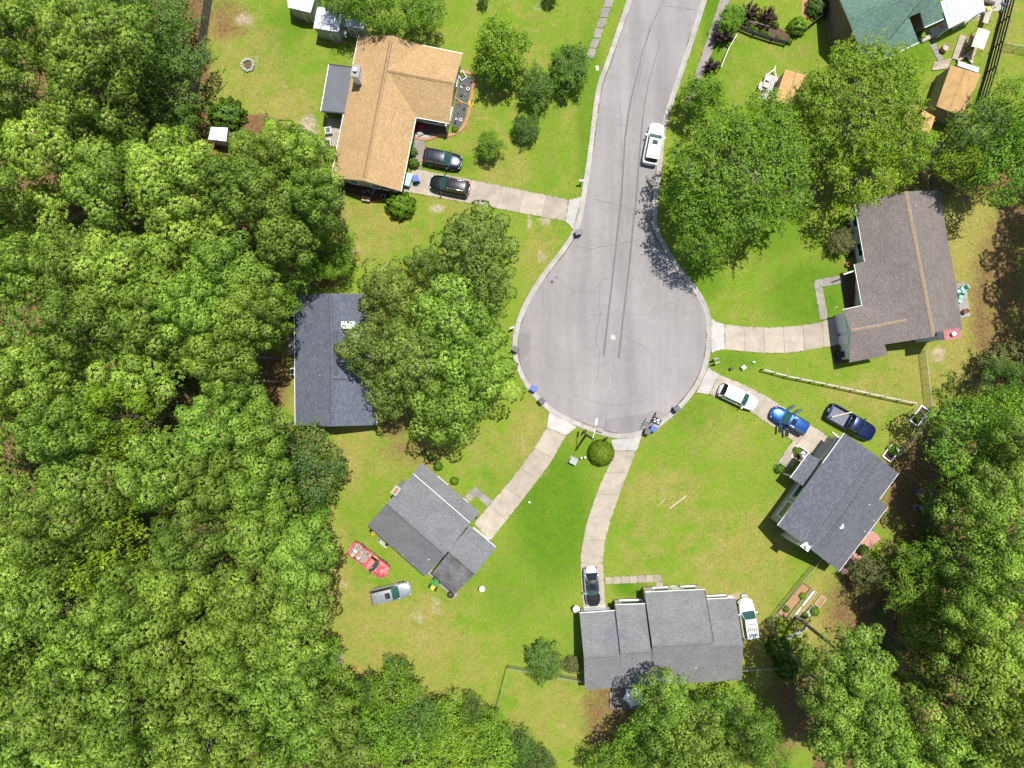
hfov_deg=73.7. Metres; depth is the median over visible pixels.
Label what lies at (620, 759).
broadleaf tree
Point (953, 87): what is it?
shed
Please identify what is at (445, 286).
pine tree
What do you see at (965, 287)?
garden chair
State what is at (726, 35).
shrub
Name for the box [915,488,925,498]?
red slab
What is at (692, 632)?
house
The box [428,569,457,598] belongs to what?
patio
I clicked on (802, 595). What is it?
shrub
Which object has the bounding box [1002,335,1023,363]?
tree
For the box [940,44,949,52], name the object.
fire bowl
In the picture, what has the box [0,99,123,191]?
pine tree
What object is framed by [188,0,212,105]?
wooden fence
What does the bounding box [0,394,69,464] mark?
pine tree
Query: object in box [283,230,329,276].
broadleaf tree
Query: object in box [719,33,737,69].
garden fence
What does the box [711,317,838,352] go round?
driveway
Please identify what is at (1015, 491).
pine tree
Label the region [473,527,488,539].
garage door
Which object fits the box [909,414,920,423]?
shrub
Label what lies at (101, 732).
pine tree
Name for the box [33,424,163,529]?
pine tree
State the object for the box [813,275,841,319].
garden path
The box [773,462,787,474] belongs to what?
flower bed
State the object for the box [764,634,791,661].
shrub
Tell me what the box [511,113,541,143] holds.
round bush
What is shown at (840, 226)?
shrub
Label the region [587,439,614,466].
clipped bush
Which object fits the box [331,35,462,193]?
house
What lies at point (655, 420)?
basketball hoop
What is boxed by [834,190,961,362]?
house
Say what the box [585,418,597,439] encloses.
street lamp
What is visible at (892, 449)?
shrub
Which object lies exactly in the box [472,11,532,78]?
tree
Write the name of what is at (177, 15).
broadleaf tree
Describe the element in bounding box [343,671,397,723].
broadleaf tree
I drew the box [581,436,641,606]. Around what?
driveway
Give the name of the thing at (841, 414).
plank
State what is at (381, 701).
broadleaf tree
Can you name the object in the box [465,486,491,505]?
garden path
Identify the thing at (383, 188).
window
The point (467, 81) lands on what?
flower bed
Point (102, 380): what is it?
pine tree
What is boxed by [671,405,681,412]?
wheeled bin
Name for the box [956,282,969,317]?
patio
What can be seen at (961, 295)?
garden chair
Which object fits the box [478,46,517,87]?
tree
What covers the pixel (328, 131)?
air conditioner
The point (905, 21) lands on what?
house
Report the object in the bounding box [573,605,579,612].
satellite dish
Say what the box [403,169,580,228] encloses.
driveway
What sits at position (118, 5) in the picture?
broadleaf tree
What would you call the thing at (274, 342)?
broadleaf tree
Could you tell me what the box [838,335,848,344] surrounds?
garage door
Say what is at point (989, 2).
bench
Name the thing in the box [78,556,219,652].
pine tree
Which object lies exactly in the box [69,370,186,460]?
broadleaf tree
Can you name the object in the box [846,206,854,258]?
flower bed
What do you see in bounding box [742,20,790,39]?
garden soil
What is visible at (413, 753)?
broadleaf tree
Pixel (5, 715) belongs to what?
pine tree
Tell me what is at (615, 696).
deck
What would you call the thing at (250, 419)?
pine tree
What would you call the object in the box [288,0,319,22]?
shed
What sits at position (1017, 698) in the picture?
pine tree
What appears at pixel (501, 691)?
chain link fence
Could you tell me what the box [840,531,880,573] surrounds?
patio
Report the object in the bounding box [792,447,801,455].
shrub
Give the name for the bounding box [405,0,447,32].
broadleaf tree
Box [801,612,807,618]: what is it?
shrub
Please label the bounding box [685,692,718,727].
broadleaf tree
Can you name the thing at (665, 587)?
window
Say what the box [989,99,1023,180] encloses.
broadleaf tree
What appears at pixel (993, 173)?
broadleaf tree
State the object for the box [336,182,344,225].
wooden fence
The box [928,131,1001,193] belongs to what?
broadleaf tree
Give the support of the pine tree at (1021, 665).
on the lawn at (560, 730)
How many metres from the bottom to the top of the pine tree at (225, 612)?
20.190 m
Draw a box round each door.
[302,13,313,22]
[330,33,340,41]
[348,28,357,37]
[356,30,364,34]
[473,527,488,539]
[583,606,607,611]
[669,585,679,589]
[813,437,836,459]
[834,313,847,332]
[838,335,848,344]
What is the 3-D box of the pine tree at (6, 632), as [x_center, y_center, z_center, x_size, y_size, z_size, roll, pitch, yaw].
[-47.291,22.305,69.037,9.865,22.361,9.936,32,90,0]
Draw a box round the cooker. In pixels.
[911,504,919,510]
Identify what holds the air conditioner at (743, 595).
on the lawn at (560, 730)
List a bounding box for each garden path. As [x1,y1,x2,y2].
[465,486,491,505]
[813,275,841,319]
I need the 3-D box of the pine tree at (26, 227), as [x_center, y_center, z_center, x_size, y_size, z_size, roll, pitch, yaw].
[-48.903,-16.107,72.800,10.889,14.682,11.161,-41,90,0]
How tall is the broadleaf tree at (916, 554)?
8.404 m
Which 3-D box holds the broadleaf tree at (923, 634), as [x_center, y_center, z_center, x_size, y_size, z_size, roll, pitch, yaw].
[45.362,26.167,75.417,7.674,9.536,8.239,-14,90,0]
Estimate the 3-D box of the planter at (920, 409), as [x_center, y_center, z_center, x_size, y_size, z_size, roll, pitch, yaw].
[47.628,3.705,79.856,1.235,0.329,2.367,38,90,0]
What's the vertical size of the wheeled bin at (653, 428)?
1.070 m
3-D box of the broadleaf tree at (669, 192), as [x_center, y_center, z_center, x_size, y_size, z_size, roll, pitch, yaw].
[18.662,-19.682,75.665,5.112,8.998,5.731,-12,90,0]
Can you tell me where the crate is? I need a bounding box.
[762,82,769,88]
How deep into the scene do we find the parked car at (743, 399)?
78.86 m
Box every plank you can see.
[786,627,807,639]
[832,411,851,417]
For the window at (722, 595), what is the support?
in the house at (692, 632)
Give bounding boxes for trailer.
[757,66,777,101]
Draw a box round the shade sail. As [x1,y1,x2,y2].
[619,687,643,707]
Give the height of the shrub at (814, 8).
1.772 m
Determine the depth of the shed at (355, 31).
78.02 m
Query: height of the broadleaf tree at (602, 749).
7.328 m
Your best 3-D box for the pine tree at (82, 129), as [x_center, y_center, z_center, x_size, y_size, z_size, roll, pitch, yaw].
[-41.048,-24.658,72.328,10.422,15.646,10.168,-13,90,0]
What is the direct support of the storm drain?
in the kerb
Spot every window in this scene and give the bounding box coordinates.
[349,180,359,185]
[371,184,381,189]
[379,186,392,191]
[423,120,439,124]
[455,73,458,86]
[619,599,642,603]
[652,586,669,590]
[680,585,696,589]
[706,594,726,597]
[776,500,792,517]
[790,484,805,499]
[851,213,857,228]
[855,242,862,257]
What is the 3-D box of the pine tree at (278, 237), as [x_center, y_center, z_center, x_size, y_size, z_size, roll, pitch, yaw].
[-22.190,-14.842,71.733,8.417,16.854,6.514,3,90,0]
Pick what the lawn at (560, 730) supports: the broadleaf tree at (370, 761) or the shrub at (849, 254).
the broadleaf tree at (370, 761)
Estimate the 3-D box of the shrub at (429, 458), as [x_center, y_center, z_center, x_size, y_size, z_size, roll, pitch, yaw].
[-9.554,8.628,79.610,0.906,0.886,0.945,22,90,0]
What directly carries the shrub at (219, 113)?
on the lawn at (560, 730)
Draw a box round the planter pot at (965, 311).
[961,308,969,313]
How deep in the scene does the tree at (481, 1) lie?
78.92 m
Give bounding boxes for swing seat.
[961,28,989,57]
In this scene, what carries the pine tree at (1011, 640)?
on the lawn at (560, 730)
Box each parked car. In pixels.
[369,580,411,604]
[422,147,462,171]
[430,174,469,197]
[583,566,601,606]
[642,123,664,165]
[717,382,757,410]
[737,598,758,639]
[769,405,810,435]
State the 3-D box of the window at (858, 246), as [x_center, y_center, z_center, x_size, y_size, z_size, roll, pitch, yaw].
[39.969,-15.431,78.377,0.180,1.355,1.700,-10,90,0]
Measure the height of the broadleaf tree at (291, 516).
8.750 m
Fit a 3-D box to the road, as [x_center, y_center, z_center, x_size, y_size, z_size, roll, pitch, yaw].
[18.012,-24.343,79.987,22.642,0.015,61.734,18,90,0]
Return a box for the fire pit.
[240,58,254,72]
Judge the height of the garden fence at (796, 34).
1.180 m
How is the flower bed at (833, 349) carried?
on the lawn at (560, 730)
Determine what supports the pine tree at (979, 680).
on the lawn at (560, 730)
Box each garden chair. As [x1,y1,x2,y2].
[957,284,969,293]
[958,292,966,302]
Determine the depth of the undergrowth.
79.09 m
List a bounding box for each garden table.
[362,196,370,202]
[983,5,995,23]
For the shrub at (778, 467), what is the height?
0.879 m
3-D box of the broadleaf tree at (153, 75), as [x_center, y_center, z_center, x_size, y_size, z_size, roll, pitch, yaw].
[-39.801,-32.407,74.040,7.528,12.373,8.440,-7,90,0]
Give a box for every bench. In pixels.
[920,33,933,43]
[983,0,994,5]
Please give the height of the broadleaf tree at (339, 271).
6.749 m
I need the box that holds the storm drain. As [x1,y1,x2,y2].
[596,426,604,433]
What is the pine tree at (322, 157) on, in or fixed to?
on the lawn at (560, 730)
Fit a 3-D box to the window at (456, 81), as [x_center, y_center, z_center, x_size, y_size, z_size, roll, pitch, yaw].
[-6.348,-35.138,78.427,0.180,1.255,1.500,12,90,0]
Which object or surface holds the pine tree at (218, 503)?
on the lawn at (560, 730)
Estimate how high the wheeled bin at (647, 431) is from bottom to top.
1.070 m
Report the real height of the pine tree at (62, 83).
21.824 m
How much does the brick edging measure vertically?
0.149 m
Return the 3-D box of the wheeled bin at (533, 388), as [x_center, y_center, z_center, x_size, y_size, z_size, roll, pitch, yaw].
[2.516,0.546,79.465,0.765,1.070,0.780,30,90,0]
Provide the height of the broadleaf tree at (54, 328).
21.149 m
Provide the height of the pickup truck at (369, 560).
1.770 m
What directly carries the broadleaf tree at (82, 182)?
on the lawn at (560, 730)
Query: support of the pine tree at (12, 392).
on the lawn at (560, 730)
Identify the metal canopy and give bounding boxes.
[936,0,984,37]
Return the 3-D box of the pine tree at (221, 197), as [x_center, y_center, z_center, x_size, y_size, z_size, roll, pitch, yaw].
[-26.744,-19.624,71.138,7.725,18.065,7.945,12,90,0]
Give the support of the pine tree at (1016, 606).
on the lawn at (560, 730)
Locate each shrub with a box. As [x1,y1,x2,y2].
[206,95,248,131]
[384,191,416,222]
[408,158,419,170]
[409,147,417,158]
[427,454,433,461]
[433,462,443,470]
[449,477,458,485]
[452,126,458,132]
[562,655,581,673]
[703,56,720,77]
[712,25,735,42]
[740,1,759,20]
[755,5,777,28]
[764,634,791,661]
[771,21,779,28]
[773,655,799,681]
[774,464,784,473]
[782,605,789,612]
[785,16,807,39]
[786,38,792,45]
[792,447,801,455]
[798,592,805,599]
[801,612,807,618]
[804,0,828,21]
[809,606,819,616]
[824,226,857,255]
[835,225,846,233]
[844,251,851,257]
[856,544,868,555]
[885,444,897,455]
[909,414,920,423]
[916,33,921,41]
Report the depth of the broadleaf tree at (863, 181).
72.01 m
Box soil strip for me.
[345,183,392,199]
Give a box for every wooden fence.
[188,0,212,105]
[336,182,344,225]
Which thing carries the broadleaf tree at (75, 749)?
on the lawn at (560, 730)
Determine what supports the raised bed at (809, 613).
on the lawn at (560, 730)
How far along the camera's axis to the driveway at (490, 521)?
79.95 m
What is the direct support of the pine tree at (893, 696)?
on the lawn at (560, 730)
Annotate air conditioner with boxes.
[325,126,332,134]
[740,593,747,598]
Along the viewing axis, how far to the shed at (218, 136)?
77.73 m
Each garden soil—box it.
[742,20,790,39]
[801,0,823,20]
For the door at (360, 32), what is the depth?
78.53 m
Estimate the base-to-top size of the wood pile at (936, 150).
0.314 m
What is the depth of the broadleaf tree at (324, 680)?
75.26 m
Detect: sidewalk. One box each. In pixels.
[587,0,613,57]
[683,0,728,106]
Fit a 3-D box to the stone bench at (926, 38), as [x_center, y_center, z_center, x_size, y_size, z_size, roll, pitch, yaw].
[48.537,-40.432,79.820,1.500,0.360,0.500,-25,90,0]
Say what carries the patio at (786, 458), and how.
on the lawn at (560, 730)
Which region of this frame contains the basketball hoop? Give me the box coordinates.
[650,412,661,424]
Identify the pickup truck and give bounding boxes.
[346,540,390,577]
[823,403,875,440]
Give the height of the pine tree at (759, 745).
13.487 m
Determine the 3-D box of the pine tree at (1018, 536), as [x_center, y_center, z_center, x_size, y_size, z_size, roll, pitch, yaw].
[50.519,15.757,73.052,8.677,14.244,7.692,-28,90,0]
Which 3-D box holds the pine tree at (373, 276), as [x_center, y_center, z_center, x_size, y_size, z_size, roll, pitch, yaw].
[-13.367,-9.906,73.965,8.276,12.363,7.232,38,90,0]
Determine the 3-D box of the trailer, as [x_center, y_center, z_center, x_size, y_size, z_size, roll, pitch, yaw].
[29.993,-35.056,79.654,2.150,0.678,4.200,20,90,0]
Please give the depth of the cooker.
79.38 m
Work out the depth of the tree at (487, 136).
77.36 m
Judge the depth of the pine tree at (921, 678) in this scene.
70.59 m
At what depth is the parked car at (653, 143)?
78.78 m
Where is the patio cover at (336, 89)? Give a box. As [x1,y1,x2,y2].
[320,64,351,118]
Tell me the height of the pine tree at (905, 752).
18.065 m
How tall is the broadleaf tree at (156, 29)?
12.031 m
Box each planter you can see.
[447,591,453,597]
[881,444,898,461]
[909,405,929,426]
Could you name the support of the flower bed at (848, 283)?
on the lawn at (560, 730)
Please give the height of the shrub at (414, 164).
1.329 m
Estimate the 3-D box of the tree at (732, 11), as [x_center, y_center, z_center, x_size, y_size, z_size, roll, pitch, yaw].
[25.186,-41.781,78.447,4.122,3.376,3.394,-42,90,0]
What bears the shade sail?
on the deck
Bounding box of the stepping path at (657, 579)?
[605,574,662,585]
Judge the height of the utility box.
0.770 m
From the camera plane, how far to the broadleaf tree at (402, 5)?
73.75 m
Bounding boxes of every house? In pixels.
[294,293,377,425]
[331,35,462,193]
[367,463,495,594]
[579,584,742,689]
[769,433,898,570]
[823,0,943,72]
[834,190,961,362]
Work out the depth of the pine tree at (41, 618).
61.62 m
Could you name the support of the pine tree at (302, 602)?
on the lawn at (560, 730)
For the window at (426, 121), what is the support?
in the house at (401, 90)
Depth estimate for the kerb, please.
79.97 m
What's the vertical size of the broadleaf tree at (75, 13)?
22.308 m
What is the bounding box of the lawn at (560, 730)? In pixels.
[0,0,1023,767]
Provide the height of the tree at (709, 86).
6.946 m
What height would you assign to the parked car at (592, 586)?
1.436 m
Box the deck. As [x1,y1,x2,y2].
[609,687,638,709]
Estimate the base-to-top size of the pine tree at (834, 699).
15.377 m
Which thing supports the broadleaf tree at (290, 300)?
on the lawn at (560, 730)
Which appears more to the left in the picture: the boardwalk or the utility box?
the utility box
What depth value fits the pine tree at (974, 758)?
62.19 m
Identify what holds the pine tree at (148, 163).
on the lawn at (560, 730)
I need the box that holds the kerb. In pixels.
[512,0,711,438]
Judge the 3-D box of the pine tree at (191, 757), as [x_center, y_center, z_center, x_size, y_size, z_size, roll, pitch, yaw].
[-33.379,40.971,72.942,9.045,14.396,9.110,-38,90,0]
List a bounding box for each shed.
[208,127,233,146]
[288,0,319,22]
[313,7,345,41]
[345,18,367,37]
[769,69,805,115]
[895,105,934,148]
[925,65,980,124]
[954,61,978,72]
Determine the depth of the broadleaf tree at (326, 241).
74.18 m
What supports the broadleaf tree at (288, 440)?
on the lawn at (560, 730)
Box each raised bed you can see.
[777,582,810,618]
[791,590,816,620]
[804,605,814,617]
[814,595,825,607]
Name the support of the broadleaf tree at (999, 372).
on the lawn at (560, 730)
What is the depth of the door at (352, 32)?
78.93 m
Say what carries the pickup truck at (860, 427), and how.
on the lawn at (560, 730)
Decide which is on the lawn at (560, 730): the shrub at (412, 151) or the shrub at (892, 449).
the shrub at (412, 151)
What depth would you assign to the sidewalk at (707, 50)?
79.95 m
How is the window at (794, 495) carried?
in the house at (831, 508)
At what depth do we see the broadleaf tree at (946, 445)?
72.69 m
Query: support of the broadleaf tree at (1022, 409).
on the lawn at (560, 730)
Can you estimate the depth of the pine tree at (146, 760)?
66.84 m
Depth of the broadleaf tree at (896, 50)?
73.28 m
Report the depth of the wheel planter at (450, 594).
79.74 m
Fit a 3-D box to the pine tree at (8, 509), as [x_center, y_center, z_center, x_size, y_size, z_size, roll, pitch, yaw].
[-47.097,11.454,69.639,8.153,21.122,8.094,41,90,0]
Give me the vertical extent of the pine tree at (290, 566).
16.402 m
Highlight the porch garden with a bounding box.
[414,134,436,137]
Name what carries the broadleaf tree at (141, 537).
on the lawn at (560, 730)
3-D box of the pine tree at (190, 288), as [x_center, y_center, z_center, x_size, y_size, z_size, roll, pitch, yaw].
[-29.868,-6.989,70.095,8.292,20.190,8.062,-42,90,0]
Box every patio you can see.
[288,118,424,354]
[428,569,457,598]
[779,441,800,467]
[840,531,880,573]
[929,0,1002,60]
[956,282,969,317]
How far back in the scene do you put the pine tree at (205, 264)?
63.77 m
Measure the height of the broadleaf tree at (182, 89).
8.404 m
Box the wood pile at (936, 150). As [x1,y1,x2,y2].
[929,141,949,152]
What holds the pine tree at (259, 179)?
on the lawn at (560, 730)
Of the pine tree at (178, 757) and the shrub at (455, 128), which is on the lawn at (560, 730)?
the pine tree at (178, 757)
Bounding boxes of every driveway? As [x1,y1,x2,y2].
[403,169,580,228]
[474,412,575,539]
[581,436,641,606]
[697,368,827,454]
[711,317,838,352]
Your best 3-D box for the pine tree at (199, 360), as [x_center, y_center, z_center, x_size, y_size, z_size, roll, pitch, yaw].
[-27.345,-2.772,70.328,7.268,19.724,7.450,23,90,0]
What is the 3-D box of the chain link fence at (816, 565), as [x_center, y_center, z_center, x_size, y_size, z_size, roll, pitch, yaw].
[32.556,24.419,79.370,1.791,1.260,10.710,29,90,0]
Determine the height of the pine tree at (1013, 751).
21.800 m
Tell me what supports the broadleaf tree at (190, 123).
on the lawn at (560, 730)
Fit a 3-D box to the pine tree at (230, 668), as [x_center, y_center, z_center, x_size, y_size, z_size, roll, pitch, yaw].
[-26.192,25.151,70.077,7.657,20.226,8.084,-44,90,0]
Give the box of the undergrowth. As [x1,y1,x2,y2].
[0,0,1023,767]
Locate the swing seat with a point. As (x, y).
(979, 40)
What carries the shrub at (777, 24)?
on the garden soil at (783, 34)
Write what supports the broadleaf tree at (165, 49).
on the lawn at (560, 730)
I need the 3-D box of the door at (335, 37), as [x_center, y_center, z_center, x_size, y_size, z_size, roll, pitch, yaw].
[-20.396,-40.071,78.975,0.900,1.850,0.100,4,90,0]
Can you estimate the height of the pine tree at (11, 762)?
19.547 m
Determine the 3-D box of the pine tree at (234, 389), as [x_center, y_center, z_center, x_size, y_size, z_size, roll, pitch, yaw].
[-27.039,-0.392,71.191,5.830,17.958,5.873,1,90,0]
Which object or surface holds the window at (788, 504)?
in the house at (831, 508)
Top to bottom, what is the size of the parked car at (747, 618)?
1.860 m
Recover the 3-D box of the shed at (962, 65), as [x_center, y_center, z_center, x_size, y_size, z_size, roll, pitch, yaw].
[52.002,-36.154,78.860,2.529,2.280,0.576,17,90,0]
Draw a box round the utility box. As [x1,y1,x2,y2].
[568,456,577,465]
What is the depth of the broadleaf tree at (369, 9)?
73.59 m
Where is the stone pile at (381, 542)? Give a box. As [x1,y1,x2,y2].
[379,540,387,547]
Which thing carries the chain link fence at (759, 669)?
on the lawn at (560, 730)
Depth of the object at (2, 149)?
65.65 m
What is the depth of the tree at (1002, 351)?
76.95 m
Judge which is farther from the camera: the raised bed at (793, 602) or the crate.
the raised bed at (793, 602)
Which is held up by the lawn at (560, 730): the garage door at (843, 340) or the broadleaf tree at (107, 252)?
the broadleaf tree at (107, 252)
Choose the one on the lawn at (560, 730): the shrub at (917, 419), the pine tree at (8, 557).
the pine tree at (8, 557)
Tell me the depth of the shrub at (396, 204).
78.67 m
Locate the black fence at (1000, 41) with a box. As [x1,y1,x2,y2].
[976,0,1014,102]
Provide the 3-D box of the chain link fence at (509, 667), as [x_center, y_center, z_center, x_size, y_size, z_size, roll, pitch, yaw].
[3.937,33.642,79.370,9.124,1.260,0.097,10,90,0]
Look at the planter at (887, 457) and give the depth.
79.79 m
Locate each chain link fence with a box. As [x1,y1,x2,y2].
[493,664,507,720]
[508,665,584,682]
[742,665,777,670]
[766,556,822,638]
[895,410,931,455]
[920,351,932,408]
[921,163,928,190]
[1000,43,1023,51]
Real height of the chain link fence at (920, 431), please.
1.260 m
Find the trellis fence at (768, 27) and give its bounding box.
[744,19,770,29]
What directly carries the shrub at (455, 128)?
in the flower bed at (467, 81)
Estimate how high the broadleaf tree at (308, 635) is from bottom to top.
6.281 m
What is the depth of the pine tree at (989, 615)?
65.92 m
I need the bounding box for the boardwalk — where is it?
[932,35,976,69]
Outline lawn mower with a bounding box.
[428,577,440,591]
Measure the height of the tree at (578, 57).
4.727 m
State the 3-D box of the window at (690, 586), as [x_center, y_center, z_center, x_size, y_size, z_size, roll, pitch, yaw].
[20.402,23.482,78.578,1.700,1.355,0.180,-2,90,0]
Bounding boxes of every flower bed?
[451,75,471,130]
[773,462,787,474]
[791,445,809,461]
[829,345,847,363]
[841,272,854,307]
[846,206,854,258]
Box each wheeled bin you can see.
[412,175,419,183]
[511,345,518,352]
[529,385,536,392]
[538,397,545,404]
[575,228,581,235]
[642,428,650,434]
[650,425,656,432]
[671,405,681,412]
[834,351,844,358]
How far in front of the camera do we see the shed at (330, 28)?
77.47 m
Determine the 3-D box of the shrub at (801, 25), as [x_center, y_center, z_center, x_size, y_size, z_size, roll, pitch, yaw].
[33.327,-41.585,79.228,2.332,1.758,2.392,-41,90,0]
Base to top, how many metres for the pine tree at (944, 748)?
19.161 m
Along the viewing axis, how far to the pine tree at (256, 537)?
64.28 m
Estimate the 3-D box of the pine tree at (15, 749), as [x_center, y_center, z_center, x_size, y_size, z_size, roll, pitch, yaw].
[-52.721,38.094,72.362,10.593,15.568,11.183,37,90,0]
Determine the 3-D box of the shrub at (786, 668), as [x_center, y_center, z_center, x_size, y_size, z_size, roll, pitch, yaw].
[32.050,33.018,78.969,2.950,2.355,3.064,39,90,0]
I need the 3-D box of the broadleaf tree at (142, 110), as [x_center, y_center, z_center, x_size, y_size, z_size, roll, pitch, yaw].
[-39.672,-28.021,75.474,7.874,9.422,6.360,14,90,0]
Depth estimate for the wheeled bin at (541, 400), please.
78.95 m
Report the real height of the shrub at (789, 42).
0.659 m
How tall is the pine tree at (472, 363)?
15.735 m
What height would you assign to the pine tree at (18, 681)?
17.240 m
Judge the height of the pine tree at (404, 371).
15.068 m
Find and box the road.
[512,0,706,435]
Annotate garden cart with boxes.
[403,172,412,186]
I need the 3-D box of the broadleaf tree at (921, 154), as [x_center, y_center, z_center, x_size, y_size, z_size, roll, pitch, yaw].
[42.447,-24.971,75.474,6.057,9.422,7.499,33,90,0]
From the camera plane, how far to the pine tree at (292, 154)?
64.67 m
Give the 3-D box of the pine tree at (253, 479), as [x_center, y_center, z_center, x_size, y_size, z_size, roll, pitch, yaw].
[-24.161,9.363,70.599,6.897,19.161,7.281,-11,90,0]
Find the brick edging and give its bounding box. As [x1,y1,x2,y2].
[414,70,474,140]
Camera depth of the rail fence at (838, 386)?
79.03 m
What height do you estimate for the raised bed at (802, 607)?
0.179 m
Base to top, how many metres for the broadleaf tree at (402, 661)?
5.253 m
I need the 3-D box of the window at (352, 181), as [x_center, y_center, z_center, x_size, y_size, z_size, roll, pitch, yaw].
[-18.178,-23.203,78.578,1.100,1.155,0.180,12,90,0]
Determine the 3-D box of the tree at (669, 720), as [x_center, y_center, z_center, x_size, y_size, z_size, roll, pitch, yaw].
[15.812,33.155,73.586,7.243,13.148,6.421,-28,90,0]
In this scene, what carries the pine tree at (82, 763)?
on the lawn at (560, 730)
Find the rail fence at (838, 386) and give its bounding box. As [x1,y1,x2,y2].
[760,369,918,403]
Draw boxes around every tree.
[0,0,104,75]
[0,0,109,106]
[0,38,62,124]
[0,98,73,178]
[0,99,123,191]
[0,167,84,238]
[0,182,82,280]
[0,229,101,319]
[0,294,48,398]
[0,344,90,421]
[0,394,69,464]
[0,466,109,544]
[0,525,79,595]
[0,536,116,608]
[0,558,153,653]
[0,573,83,683]
[0,622,106,705]
[0,635,86,738]
[0,695,86,767]
[0,706,50,767]
[0,714,124,767]
[4,488,147,582]
[8,395,165,469]
[8,640,157,761]
[12,324,120,403]
[21,219,127,318]
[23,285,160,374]
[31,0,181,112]
[31,604,162,700]
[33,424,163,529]
[38,726,99,767]
[42,714,168,767]
[43,37,151,133]
[43,497,178,602]
[45,81,162,181]
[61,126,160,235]
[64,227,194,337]
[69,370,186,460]
[76,642,207,767]
[78,317,189,417]
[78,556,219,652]
[87,716,193,767]
[89,0,157,40]
[94,0,177,64]
[95,35,172,108]
[105,268,209,361]
[110,427,226,514]
[111,98,180,147]
[116,607,225,722]
[123,123,238,232]
[125,550,238,630]
[126,0,204,53]
[136,55,205,135]
[138,172,240,280]
[146,18,218,87]
[146,502,250,578]
[148,665,272,767]
[149,737,229,767]
[152,270,250,352]
[153,98,203,136]
[167,437,273,524]
[169,394,260,465]
[170,653,273,741]
[178,315,277,393]
[184,229,276,300]
[195,142,278,220]
[195,597,278,693]
[199,351,281,409]
[203,383,252,423]
[203,561,296,652]
[211,281,293,351]
[216,251,285,313]
[217,695,308,767]
[220,484,308,575]
[222,393,294,458]
[223,158,313,235]
[223,440,301,514]
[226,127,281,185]
[234,651,302,730]
[240,316,284,352]
[245,285,302,339]
[247,201,331,266]
[249,130,309,200]
[254,596,329,677]
[254,678,326,767]
[256,516,339,592]
[257,426,303,465]
[257,470,316,523]
[258,244,321,297]
[258,565,334,640]
[259,117,310,168]
[260,416,348,516]
[265,631,327,699]
[274,132,343,204]
[277,627,321,665]
[279,162,348,232]
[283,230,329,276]
[287,503,339,558]
[287,670,354,756]
[289,129,329,174]
[296,663,332,704]
[305,633,346,679]
[308,699,370,767]
[311,241,354,280]
[312,222,358,265]
[314,0,368,21]
[315,668,364,725]
[327,729,400,767]
[333,311,413,388]
[339,0,396,32]
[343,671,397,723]
[347,705,413,767]
[356,256,426,330]
[357,659,427,726]
[362,363,421,425]
[372,719,444,767]
[376,683,450,762]
[379,317,459,406]
[381,0,433,33]
[383,653,415,688]
[402,244,449,291]
[404,362,492,446]
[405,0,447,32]
[408,263,508,367]
[409,727,485,767]
[410,689,470,749]
[425,323,525,414]
[428,708,494,767]
[429,199,520,296]
[449,719,518,767]
[456,693,488,728]
[460,258,516,317]
[467,706,510,757]
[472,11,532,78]
[474,130,507,160]
[477,0,488,6]
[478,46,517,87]
[493,724,537,767]
[511,742,557,767]
[517,59,557,113]
[524,639,563,687]
[546,39,593,93]
[583,739,635,767]
[607,741,662,767]
[611,707,680,767]
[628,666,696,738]
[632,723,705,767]
[649,699,726,767]
[659,177,706,223]
[665,99,823,251]
[673,203,734,269]
[677,71,725,124]
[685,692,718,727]
[685,719,740,767]
[701,682,766,737]
[712,3,746,36]
[719,695,774,767]
[728,704,788,764]
[743,725,792,767]
[744,87,808,155]
[782,645,865,731]
[791,683,880,767]
[792,79,837,118]
[793,27,935,191]
[794,614,898,703]
[800,711,842,754]
[813,657,911,754]
[826,688,928,767]
[827,139,911,223]
[847,552,893,596]
[867,40,936,106]
[873,120,944,186]
[875,643,950,699]
[883,554,944,626]
[885,629,1007,719]
[889,693,1004,767]
[890,681,970,767]
[891,535,951,592]
[891,658,1023,767]
[893,592,965,658]
[895,574,999,641]
[900,615,983,674]
[902,596,1023,683]
[909,634,1023,728]
[914,476,962,522]
[920,394,1007,491]
[923,462,994,503]
[923,478,1006,546]
[923,562,977,620]
[924,538,1015,602]
[926,549,1023,623]
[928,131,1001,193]
[928,613,1023,687]
[933,91,1023,180]
[938,696,1023,766]
[941,445,1023,518]
[947,497,1023,575]
[952,413,1023,472]
[953,125,1023,207]
[957,384,1023,446]
[960,539,1010,587]
[963,356,1023,406]
[968,66,1023,130]
[978,343,1023,383]
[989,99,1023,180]
[997,362,1023,414]
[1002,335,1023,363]
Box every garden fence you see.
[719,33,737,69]
[738,25,788,45]
[792,9,829,39]
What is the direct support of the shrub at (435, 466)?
on the lawn at (560, 730)
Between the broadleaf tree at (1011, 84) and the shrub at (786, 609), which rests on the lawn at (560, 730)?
the broadleaf tree at (1011, 84)
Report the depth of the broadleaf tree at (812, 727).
74.22 m

